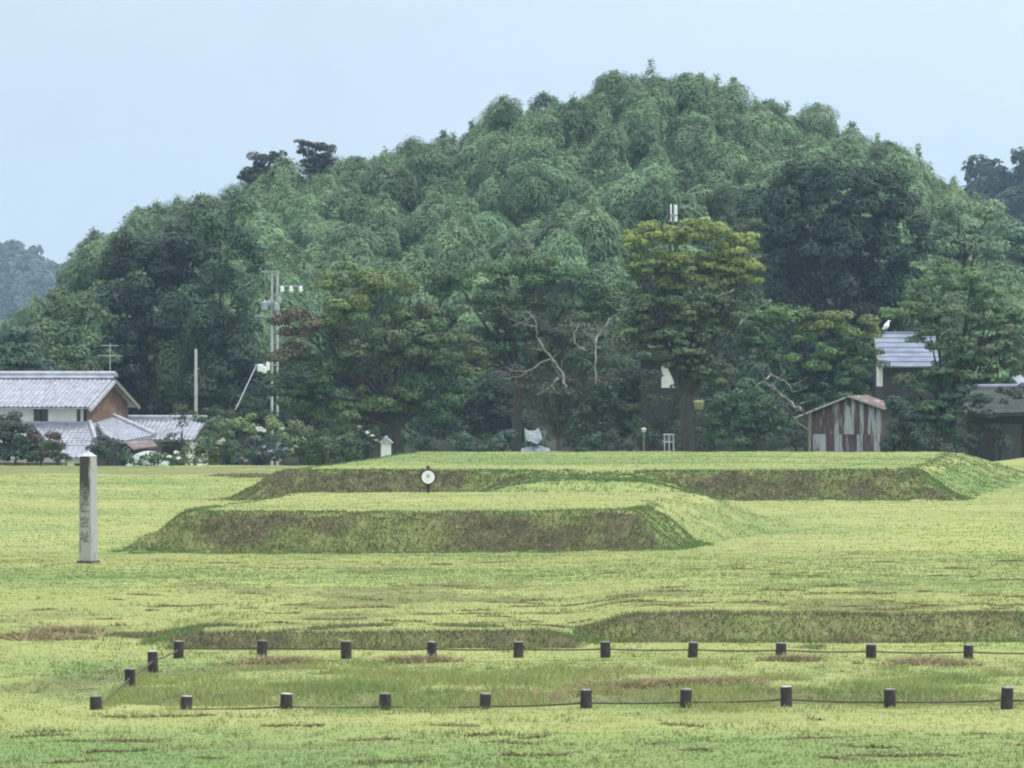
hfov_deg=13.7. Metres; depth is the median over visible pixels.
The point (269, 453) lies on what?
hydrangea
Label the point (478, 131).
bamboo
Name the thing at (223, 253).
bamboo
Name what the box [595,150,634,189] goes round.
bamboo
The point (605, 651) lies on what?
fence post
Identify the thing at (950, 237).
leafy tree
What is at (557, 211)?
bamboo
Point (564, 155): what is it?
bamboo
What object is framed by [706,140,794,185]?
bamboo
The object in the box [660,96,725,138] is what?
bamboo
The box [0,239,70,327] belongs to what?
forest
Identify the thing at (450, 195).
bamboo
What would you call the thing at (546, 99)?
bamboo
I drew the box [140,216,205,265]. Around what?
bamboo
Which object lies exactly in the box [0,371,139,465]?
farmhouse
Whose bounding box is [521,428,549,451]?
tarp
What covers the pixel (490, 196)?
bamboo
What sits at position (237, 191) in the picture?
bamboo
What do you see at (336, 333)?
bamboo
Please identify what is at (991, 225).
bamboo
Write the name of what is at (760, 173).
bamboo
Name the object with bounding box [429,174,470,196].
bamboo
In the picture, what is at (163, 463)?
garden cover
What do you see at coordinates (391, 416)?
cherry tree
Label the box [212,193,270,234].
bamboo
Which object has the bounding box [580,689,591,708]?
fence post
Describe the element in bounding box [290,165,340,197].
bamboo
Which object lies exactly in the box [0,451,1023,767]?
ground
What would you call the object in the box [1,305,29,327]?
bamboo
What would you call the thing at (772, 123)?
bamboo
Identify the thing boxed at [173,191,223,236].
bamboo
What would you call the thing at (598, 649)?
fence rope
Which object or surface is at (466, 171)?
bamboo
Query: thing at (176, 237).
bamboo
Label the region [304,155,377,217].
bamboo
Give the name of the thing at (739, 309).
bare branch
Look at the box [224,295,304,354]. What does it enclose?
bamboo
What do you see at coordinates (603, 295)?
broadleaf tree
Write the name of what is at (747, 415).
bush
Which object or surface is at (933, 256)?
bamboo
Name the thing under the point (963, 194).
bamboo
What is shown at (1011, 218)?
bamboo
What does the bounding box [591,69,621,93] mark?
bamboo
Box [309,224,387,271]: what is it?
bamboo
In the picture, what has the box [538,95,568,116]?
bamboo
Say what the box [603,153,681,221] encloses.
bamboo
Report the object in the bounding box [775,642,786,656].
fence post
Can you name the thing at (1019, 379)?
tiled house
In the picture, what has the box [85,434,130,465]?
shrub
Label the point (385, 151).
bamboo
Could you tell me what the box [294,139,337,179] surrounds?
broadleaf tree
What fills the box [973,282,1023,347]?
bamboo
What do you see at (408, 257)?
bamboo
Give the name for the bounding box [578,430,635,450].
shrub
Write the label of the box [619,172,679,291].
bamboo
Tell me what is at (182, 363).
bamboo
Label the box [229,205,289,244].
bamboo
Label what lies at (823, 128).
bamboo
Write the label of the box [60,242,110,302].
bamboo
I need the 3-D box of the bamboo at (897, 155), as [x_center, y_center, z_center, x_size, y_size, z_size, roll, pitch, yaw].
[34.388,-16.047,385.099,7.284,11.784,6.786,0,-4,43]
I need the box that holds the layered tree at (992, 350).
[878,258,1023,451]
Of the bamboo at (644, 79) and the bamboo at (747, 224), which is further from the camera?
the bamboo at (644, 79)
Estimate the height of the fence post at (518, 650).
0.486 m
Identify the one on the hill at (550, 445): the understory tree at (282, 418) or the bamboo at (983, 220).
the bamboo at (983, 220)
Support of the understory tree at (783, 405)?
on the ground at (1010, 509)
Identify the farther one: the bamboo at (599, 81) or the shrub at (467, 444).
the bamboo at (599, 81)
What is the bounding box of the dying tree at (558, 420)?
[486,313,640,450]
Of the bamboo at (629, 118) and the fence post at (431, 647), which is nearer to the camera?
the fence post at (431, 647)
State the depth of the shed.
204.27 m
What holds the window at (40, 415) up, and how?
in the farmhouse
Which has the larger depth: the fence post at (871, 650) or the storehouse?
the storehouse
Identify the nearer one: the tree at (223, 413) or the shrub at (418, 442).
the shrub at (418, 442)
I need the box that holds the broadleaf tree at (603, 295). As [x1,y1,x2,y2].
[423,253,631,451]
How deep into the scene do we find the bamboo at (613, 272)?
325.67 m
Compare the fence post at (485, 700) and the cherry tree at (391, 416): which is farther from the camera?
the cherry tree at (391, 416)
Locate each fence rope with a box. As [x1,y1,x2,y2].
[102,650,178,701]
[184,647,1023,653]
[192,699,1023,709]
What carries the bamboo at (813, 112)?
on the hill at (550, 445)
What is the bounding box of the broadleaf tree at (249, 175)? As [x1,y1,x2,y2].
[236,150,287,184]
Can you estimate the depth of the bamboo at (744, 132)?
384.54 m
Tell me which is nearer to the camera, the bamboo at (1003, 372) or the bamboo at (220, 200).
the bamboo at (1003, 372)
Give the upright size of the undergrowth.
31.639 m
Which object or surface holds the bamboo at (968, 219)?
on the hill at (550, 445)
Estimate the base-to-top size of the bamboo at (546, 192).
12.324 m
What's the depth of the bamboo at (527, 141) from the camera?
360.49 m
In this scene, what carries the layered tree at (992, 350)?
on the ground at (1010, 509)
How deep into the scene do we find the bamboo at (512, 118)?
402.23 m
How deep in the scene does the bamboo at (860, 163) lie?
382.11 m
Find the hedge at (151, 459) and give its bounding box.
[122,451,189,465]
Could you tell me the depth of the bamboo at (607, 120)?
380.67 m
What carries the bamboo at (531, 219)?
on the hill at (550, 445)
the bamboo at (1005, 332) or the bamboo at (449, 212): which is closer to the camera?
the bamboo at (1005, 332)
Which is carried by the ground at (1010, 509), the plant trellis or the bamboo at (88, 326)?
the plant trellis
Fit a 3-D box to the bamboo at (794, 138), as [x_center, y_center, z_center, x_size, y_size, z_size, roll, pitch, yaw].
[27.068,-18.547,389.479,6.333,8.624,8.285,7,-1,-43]
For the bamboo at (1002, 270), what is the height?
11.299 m
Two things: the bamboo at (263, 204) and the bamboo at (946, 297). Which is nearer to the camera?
the bamboo at (946, 297)
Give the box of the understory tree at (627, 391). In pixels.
[571,366,660,450]
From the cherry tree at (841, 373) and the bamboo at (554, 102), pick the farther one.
the bamboo at (554, 102)
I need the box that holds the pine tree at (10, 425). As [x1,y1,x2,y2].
[0,410,45,465]
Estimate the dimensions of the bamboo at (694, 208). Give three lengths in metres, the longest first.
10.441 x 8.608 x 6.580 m
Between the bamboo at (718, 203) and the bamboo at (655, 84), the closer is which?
the bamboo at (718, 203)
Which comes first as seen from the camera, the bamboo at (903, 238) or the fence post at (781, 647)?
the fence post at (781, 647)
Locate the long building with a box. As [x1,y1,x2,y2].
[956,384,1023,461]
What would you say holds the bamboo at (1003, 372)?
on the hill at (550, 445)
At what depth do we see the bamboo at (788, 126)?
392.28 m
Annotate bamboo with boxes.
[0,319,11,331]
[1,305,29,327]
[9,337,91,370]
[13,291,70,329]
[43,297,98,340]
[43,313,137,357]
[46,294,103,335]
[53,248,77,292]
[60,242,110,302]
[72,226,108,253]
[73,239,109,279]
[74,313,96,339]
[83,268,143,296]
[85,315,154,414]
[93,230,132,259]
[95,266,145,313]
[104,223,159,263]
[118,205,149,240]
[132,198,171,233]
[134,329,247,414]
[137,204,190,226]
[139,212,173,267]
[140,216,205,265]
[148,343,208,414]
[149,280,198,326]
[152,226,190,269]
[153,294,241,405]
[160,194,193,213]
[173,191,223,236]
[174,263,205,413]
[185,294,281,464]
[186,193,230,229]
[186,278,247,316]
[189,208,234,244]
[193,295,250,448]
[198,239,246,310]
[209,203,274,261]
[209,248,305,314]
[212,182,249,206]
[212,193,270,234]
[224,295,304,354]
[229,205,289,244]
[236,165,273,189]
[238,174,301,216]
[241,252,262,279]
[244,153,306,199]
[244,213,329,265]
[246,327,319,460]
[253,191,282,215]
[259,276,334,367]
[264,167,316,198]
[266,245,319,370]
[268,239,328,272]
[278,165,338,183]
[279,176,353,221]
[282,186,365,236]
[283,207,340,251]
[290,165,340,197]
[300,220,340,251]
[302,242,361,389]
[303,238,380,388]
[304,151,343,179]
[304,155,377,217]
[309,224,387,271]
[317,198,394,255]
[330,155,369,180]
[333,256,412,393]
[338,150,399,204]
[339,191,404,225]
[356,258,452,331]
[358,143,453,218]
[360,146,394,168]
[370,211,425,242]
[371,200,445,266]
[376,162,450,215]
[381,146,417,166]
[382,281,479,387]
[390,150,446,171]
[393,191,451,223]
[393,246,448,275]
[395,128,461,169]
[403,248,424,372]
[404,213,466,264]
[412,234,492,380]
[417,157,474,188]
[427,205,468,301]
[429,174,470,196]
[432,208,490,312]
[433,182,476,210]
[439,168,520,236]
[442,155,496,197]
[448,127,507,190]
[452,249,524,382]
[456,126,503,159]
[457,118,490,149]
[463,135,509,155]
[463,211,532,277]
[468,104,495,136]
[473,126,554,217]
[479,94,535,138]
[487,106,540,137]
[487,213,584,294]
[496,133,585,227]
[500,153,609,217]
[508,149,581,198]
[509,107,567,157]
[515,208,548,250]
[516,251,610,379]
[519,106,601,150]
[527,91,576,118]
[528,206,584,286]
[534,230,641,324]
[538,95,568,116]
[548,92,609,148]
[556,130,627,192]
[558,175,600,210]
[558,188,639,284]
[565,285,637,366]
[567,78,623,109]
[578,137,597,161]
[586,83,626,118]
[586,92,667,142]
[588,108,621,132]
[589,101,665,171]
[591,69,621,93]
[592,69,653,127]
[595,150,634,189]
[599,167,691,252]
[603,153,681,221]
[604,169,638,220]
[619,87,678,155]
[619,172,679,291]
[626,73,666,89]
[634,141,694,217]
[637,59,709,87]
[637,77,677,96]
[638,190,709,252]
[641,236,717,334]
[652,71,728,97]
[653,71,716,118]
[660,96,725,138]
[660,97,716,163]
[666,128,723,158]
[669,157,731,217]
[671,77,713,111]
[676,130,747,189]
[687,161,747,248]
[697,216,771,344]
[701,237,767,320]
[706,134,748,157]
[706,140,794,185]
[708,77,753,116]
[709,93,787,142]
[713,96,773,155]
[736,149,796,298]
[737,96,808,147]
[746,129,784,169]
[760,99,808,138]
[762,132,841,162]
[771,98,797,133]
[776,133,841,153]
[783,185,839,294]
[785,154,811,166]
[793,102,840,139]
[803,148,824,259]
[804,134,877,171]
[806,120,867,152]
[807,147,857,170]
[818,188,850,301]
[835,188,919,281]
[843,135,878,172]
[850,137,880,163]
[862,132,880,156]
[865,141,912,168]
[870,141,881,159]
[876,161,929,215]
[877,142,937,184]
[880,266,985,331]
[888,188,939,264]
[894,287,969,413]
[896,171,940,218]
[902,245,955,281]
[906,258,972,317]
[910,237,971,265]
[921,175,971,220]
[925,189,979,230]
[925,285,992,416]
[926,167,971,213]
[934,205,978,261]
[938,323,1009,401]
[947,329,1016,389]
[956,185,983,218]
[961,214,1019,244]
[964,255,987,280]
[968,229,1021,284]
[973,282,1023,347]
[973,285,1023,343]
[979,217,997,239]
[981,261,1023,301]
[1003,214,1019,222]
[1005,325,1023,377]
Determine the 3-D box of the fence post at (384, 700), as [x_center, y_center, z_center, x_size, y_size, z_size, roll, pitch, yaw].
[-1.881,4.811,63.331,0.179,0.448,0.182,-1,-1,34]
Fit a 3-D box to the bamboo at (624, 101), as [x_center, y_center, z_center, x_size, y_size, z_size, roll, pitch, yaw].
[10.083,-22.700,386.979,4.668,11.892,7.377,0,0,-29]
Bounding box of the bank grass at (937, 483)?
[104,449,1023,650]
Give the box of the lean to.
[124,440,160,465]
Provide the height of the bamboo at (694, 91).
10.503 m
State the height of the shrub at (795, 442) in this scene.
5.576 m
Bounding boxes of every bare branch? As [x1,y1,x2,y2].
[501,295,632,395]
[708,277,771,325]
[748,359,808,411]
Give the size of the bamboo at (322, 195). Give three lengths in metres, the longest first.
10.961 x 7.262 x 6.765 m
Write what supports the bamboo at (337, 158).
on the hill at (550, 445)
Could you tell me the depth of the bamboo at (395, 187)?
367.26 m
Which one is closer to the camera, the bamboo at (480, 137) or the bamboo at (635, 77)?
the bamboo at (480, 137)
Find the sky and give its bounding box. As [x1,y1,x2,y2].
[0,0,1023,263]
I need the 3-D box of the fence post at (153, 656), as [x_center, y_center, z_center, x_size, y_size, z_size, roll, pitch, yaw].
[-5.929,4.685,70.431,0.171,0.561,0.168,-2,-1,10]
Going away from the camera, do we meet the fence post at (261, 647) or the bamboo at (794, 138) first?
the fence post at (261, 647)
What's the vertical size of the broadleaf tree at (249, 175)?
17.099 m
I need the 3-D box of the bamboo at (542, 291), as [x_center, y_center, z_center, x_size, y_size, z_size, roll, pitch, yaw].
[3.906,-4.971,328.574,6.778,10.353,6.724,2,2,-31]
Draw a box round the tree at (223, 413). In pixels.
[172,402,237,462]
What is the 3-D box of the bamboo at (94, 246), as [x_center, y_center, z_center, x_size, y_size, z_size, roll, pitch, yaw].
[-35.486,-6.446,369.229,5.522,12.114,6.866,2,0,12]
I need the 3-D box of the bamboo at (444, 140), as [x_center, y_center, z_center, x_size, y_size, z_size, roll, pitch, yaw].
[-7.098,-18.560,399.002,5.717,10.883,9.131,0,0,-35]
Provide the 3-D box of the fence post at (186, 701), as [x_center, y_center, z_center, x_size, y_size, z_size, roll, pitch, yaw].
[-4.835,4.828,63.330,0.179,0.407,0.182,3,-3,-34]
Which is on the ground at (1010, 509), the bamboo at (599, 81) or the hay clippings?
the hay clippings
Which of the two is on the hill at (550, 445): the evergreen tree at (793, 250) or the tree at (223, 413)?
the evergreen tree at (793, 250)
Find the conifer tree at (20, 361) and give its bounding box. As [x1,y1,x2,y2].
[0,324,58,370]
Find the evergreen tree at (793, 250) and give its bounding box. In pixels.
[732,156,938,358]
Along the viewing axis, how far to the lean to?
245.79 m
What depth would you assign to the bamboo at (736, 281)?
342.58 m
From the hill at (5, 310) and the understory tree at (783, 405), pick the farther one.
the hill at (5, 310)
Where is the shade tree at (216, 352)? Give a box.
[155,194,275,464]
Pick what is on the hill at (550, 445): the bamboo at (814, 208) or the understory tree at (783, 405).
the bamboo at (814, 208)
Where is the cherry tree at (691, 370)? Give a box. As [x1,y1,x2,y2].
[608,216,766,451]
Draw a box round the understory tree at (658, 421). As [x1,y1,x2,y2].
[624,344,706,451]
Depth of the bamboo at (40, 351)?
305.57 m
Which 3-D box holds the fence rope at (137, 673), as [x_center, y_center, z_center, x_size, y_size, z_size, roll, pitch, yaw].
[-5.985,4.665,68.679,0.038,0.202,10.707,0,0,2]
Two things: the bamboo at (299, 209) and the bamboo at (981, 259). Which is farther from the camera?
the bamboo at (299, 209)
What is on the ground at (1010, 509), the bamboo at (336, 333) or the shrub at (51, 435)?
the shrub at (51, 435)
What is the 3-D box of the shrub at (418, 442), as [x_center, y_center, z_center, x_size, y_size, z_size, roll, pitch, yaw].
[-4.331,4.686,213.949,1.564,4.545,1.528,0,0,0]
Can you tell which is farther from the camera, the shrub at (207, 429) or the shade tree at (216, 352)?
the shade tree at (216, 352)
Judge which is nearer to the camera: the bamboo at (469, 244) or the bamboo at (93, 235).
the bamboo at (469, 244)
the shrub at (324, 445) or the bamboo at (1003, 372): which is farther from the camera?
the bamboo at (1003, 372)
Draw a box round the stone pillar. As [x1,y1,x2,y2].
[77,451,99,563]
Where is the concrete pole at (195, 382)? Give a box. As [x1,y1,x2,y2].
[194,349,199,412]
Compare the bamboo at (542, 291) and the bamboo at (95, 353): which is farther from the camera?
the bamboo at (542, 291)
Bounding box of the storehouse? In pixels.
[61,443,95,465]
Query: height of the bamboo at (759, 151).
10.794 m
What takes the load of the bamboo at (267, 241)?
on the hill at (550, 445)
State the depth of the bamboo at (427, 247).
344.48 m
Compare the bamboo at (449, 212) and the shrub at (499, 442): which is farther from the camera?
the bamboo at (449, 212)
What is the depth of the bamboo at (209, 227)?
367.91 m
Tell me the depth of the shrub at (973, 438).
221.77 m
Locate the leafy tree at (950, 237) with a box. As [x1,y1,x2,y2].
[915,197,1010,273]
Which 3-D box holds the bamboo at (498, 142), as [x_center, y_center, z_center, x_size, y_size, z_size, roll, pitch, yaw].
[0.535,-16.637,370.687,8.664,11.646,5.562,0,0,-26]
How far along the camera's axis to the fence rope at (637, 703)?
63.32 m
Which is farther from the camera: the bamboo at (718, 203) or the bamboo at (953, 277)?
the bamboo at (718, 203)
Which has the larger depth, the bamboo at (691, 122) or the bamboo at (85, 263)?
the bamboo at (691, 122)
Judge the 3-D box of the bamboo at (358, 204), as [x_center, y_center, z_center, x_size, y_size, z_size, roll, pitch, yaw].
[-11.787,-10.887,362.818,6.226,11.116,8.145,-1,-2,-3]
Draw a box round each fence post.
[90,695,101,709]
[124,668,135,687]
[147,651,157,672]
[174,640,183,658]
[180,695,192,709]
[257,640,266,658]
[280,693,292,708]
[341,640,351,658]
[379,693,390,709]
[427,641,436,657]
[480,693,490,708]
[513,641,522,657]
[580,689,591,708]
[600,641,610,657]
[680,688,691,707]
[688,642,697,657]
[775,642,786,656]
[780,686,791,706]
[866,644,875,657]
[884,688,895,707]
[963,644,972,658]
[1000,686,1012,709]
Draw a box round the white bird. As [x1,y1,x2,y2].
[882,320,891,331]
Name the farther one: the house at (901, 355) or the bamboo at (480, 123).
the bamboo at (480, 123)
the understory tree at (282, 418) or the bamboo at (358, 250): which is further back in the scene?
the bamboo at (358, 250)
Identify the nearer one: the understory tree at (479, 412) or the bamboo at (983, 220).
the understory tree at (479, 412)
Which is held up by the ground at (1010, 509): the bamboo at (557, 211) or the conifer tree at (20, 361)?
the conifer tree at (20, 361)
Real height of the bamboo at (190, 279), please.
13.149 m
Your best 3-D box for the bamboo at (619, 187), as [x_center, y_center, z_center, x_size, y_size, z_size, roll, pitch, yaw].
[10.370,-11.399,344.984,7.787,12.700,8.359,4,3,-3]
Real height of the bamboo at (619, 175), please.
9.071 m
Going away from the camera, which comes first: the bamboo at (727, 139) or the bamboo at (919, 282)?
the bamboo at (919, 282)
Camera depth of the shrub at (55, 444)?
218.95 m
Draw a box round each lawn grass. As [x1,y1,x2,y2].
[0,451,1023,584]
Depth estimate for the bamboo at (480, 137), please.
385.63 m
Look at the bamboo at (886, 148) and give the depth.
390.80 m
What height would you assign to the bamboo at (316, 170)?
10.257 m
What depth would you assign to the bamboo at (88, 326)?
313.75 m
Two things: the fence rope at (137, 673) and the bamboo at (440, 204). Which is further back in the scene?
the bamboo at (440, 204)
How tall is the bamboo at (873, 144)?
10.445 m
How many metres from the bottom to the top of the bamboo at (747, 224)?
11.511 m
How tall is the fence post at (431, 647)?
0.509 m
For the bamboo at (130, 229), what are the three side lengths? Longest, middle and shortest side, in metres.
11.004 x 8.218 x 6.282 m
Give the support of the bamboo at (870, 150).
on the hill at (550, 445)
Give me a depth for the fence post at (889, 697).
63.26 m
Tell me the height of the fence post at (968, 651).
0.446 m
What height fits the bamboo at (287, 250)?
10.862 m
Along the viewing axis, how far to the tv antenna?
261.98 m
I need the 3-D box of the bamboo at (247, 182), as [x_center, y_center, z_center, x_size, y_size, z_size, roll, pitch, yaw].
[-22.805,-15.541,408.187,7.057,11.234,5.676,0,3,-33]
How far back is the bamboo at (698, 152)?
358.32 m
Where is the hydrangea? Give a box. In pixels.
[231,433,297,464]
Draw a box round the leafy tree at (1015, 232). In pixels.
[985,217,1023,289]
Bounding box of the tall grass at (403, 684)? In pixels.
[85,652,1023,716]
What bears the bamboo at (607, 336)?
on the hill at (550, 445)
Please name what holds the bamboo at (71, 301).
on the hill at (550, 445)
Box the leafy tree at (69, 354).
[15,286,122,378]
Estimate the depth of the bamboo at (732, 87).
398.08 m
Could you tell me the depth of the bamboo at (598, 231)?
335.32 m
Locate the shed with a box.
[795,395,902,451]
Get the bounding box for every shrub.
[23,426,61,465]
[42,439,71,465]
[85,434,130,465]
[166,413,222,464]
[193,412,309,464]
[286,425,374,464]
[346,425,382,458]
[410,432,440,452]
[444,430,492,451]
[490,428,516,451]
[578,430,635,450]
[629,430,670,450]
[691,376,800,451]
[765,419,807,451]
[879,395,954,451]
[951,382,1023,456]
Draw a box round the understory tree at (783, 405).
[757,343,874,438]
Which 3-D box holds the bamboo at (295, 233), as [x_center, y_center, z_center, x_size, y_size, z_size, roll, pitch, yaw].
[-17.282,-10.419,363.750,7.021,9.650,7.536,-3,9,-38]
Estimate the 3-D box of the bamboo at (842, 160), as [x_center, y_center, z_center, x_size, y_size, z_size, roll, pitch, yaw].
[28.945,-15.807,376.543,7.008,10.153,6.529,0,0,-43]
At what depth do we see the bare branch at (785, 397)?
228.04 m
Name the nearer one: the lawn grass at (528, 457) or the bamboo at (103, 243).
the lawn grass at (528, 457)
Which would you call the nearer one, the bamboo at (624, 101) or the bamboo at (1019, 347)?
the bamboo at (1019, 347)
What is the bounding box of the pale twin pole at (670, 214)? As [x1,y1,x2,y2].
[668,201,676,342]
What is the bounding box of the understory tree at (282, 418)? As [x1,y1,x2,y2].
[236,367,385,465]
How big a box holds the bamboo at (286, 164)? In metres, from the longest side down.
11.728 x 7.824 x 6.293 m
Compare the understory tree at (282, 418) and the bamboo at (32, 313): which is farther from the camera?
the bamboo at (32, 313)
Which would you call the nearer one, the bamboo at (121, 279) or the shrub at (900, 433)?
the shrub at (900, 433)
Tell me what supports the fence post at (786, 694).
on the ground at (1010, 509)
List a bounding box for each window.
[34,409,47,421]
[77,409,79,420]
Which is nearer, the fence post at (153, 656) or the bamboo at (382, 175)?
the fence post at (153, 656)
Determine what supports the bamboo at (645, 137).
on the hill at (550, 445)
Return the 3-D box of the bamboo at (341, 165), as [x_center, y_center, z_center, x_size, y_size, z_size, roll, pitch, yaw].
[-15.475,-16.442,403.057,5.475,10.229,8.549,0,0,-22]
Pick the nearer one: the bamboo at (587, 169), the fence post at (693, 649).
the fence post at (693, 649)
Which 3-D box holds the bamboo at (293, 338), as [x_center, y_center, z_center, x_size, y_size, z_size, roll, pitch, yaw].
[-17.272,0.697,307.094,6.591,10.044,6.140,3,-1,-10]
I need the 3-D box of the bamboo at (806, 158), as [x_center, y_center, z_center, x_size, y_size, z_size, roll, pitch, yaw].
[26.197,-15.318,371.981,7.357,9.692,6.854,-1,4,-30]
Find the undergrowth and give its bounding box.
[128,160,955,465]
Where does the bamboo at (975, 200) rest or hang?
on the hill at (550, 445)
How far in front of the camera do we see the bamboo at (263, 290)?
331.58 m
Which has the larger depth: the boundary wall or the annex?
the annex
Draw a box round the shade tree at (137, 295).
[88,216,224,414]
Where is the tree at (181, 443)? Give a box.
[160,411,190,465]
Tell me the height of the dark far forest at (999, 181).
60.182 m
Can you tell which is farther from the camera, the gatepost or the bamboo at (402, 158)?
the bamboo at (402, 158)
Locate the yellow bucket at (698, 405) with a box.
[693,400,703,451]
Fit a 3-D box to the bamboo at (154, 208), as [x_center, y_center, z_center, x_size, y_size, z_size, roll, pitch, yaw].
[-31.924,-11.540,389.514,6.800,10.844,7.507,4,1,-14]
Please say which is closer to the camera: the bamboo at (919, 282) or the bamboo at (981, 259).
the bamboo at (919, 282)
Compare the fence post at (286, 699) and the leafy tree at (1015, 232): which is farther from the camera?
the leafy tree at (1015, 232)
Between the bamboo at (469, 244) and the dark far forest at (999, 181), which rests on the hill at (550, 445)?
the bamboo at (469, 244)
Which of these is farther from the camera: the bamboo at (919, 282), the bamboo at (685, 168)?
the bamboo at (685, 168)
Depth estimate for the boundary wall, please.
223.91 m
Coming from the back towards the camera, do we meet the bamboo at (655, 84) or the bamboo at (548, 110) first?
the bamboo at (655, 84)
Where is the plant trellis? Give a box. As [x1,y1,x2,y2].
[663,434,674,450]
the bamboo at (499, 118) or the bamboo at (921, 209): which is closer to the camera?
the bamboo at (921, 209)
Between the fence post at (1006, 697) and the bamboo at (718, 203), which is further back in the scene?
the bamboo at (718, 203)
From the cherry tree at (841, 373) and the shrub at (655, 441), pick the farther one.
the cherry tree at (841, 373)
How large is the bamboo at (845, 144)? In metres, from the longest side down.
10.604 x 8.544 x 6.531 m
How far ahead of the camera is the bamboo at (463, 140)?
404.32 m
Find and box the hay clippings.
[0,558,1023,764]
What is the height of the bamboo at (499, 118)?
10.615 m
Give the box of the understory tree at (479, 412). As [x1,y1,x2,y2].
[411,362,543,451]
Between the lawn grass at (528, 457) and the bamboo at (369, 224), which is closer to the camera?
the lawn grass at (528, 457)
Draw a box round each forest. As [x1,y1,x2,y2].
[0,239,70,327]
[959,147,1023,223]
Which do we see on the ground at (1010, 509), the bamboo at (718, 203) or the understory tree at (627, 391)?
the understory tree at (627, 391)
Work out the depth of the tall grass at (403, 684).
65.48 m
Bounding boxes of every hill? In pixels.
[1,307,11,316]
[208,226,955,465]
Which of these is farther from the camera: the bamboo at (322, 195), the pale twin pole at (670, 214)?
the bamboo at (322, 195)
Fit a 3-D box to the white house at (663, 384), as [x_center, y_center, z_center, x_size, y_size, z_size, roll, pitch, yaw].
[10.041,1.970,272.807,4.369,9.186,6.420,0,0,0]
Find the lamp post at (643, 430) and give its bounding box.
[641,428,645,450]
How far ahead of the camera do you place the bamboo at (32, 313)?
332.52 m
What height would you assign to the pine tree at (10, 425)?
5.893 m
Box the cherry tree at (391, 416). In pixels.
[261,261,491,454]
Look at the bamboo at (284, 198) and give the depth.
374.94 m
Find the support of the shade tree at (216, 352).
on the hill at (550, 445)
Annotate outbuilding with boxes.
[123,415,219,465]
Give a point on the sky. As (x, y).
(109, 108)
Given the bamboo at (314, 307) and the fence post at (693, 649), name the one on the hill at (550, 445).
the bamboo at (314, 307)
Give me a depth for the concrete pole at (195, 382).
271.92 m
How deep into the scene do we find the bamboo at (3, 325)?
358.35 m
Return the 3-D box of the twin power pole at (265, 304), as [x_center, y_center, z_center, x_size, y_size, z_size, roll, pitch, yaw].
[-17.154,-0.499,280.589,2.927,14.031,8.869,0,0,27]
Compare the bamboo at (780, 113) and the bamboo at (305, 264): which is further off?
the bamboo at (780, 113)
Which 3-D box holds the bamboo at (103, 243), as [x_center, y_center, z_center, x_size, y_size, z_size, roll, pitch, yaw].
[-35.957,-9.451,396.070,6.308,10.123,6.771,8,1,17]
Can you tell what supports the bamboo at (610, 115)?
on the hill at (550, 445)
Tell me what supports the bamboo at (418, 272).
on the hill at (550, 445)
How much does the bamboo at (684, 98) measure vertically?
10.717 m
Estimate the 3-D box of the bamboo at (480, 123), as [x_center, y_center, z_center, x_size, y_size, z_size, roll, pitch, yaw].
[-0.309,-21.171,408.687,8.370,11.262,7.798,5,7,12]
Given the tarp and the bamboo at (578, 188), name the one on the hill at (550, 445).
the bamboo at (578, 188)
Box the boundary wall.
[0,457,64,465]
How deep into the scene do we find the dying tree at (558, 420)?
239.81 m
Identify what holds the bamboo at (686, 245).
on the hill at (550, 445)
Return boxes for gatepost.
[379,436,392,456]
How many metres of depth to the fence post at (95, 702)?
63.26 m
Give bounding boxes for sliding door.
[995,424,1020,460]
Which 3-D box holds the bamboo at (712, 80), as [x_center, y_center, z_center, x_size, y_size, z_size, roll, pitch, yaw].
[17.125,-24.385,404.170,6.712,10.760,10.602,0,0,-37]
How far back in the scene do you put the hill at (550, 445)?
312.13 m
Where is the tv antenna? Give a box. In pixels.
[98,343,121,370]
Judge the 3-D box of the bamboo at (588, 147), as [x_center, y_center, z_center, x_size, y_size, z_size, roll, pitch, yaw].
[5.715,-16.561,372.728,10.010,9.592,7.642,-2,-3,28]
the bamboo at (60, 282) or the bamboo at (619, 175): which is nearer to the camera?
the bamboo at (619, 175)
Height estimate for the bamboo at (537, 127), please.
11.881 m
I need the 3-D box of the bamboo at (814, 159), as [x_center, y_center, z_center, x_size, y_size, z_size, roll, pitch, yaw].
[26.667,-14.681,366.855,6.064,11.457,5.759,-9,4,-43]
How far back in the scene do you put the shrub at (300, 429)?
218.57 m
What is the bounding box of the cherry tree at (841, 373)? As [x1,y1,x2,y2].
[726,298,891,451]
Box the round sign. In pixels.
[420,465,435,492]
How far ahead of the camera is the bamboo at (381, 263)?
322.53 m
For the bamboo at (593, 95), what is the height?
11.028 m
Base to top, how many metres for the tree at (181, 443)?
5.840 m
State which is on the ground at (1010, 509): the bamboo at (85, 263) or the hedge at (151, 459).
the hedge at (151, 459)
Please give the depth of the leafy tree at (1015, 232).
348.95 m
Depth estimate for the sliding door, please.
224.97 m
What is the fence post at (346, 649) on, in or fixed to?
on the ground at (1010, 509)
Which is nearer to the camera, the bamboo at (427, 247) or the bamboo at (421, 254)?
the bamboo at (421, 254)
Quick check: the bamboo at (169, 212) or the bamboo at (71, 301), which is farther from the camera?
the bamboo at (169, 212)
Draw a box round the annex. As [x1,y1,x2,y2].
[97,414,161,465]
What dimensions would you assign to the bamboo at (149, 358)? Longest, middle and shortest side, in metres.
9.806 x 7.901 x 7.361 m
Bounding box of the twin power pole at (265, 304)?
[235,271,302,464]
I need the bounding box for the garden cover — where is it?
[126,451,168,465]
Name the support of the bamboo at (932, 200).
on the hill at (550, 445)
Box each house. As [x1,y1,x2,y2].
[636,343,698,451]
[873,332,938,451]
[1013,375,1023,383]

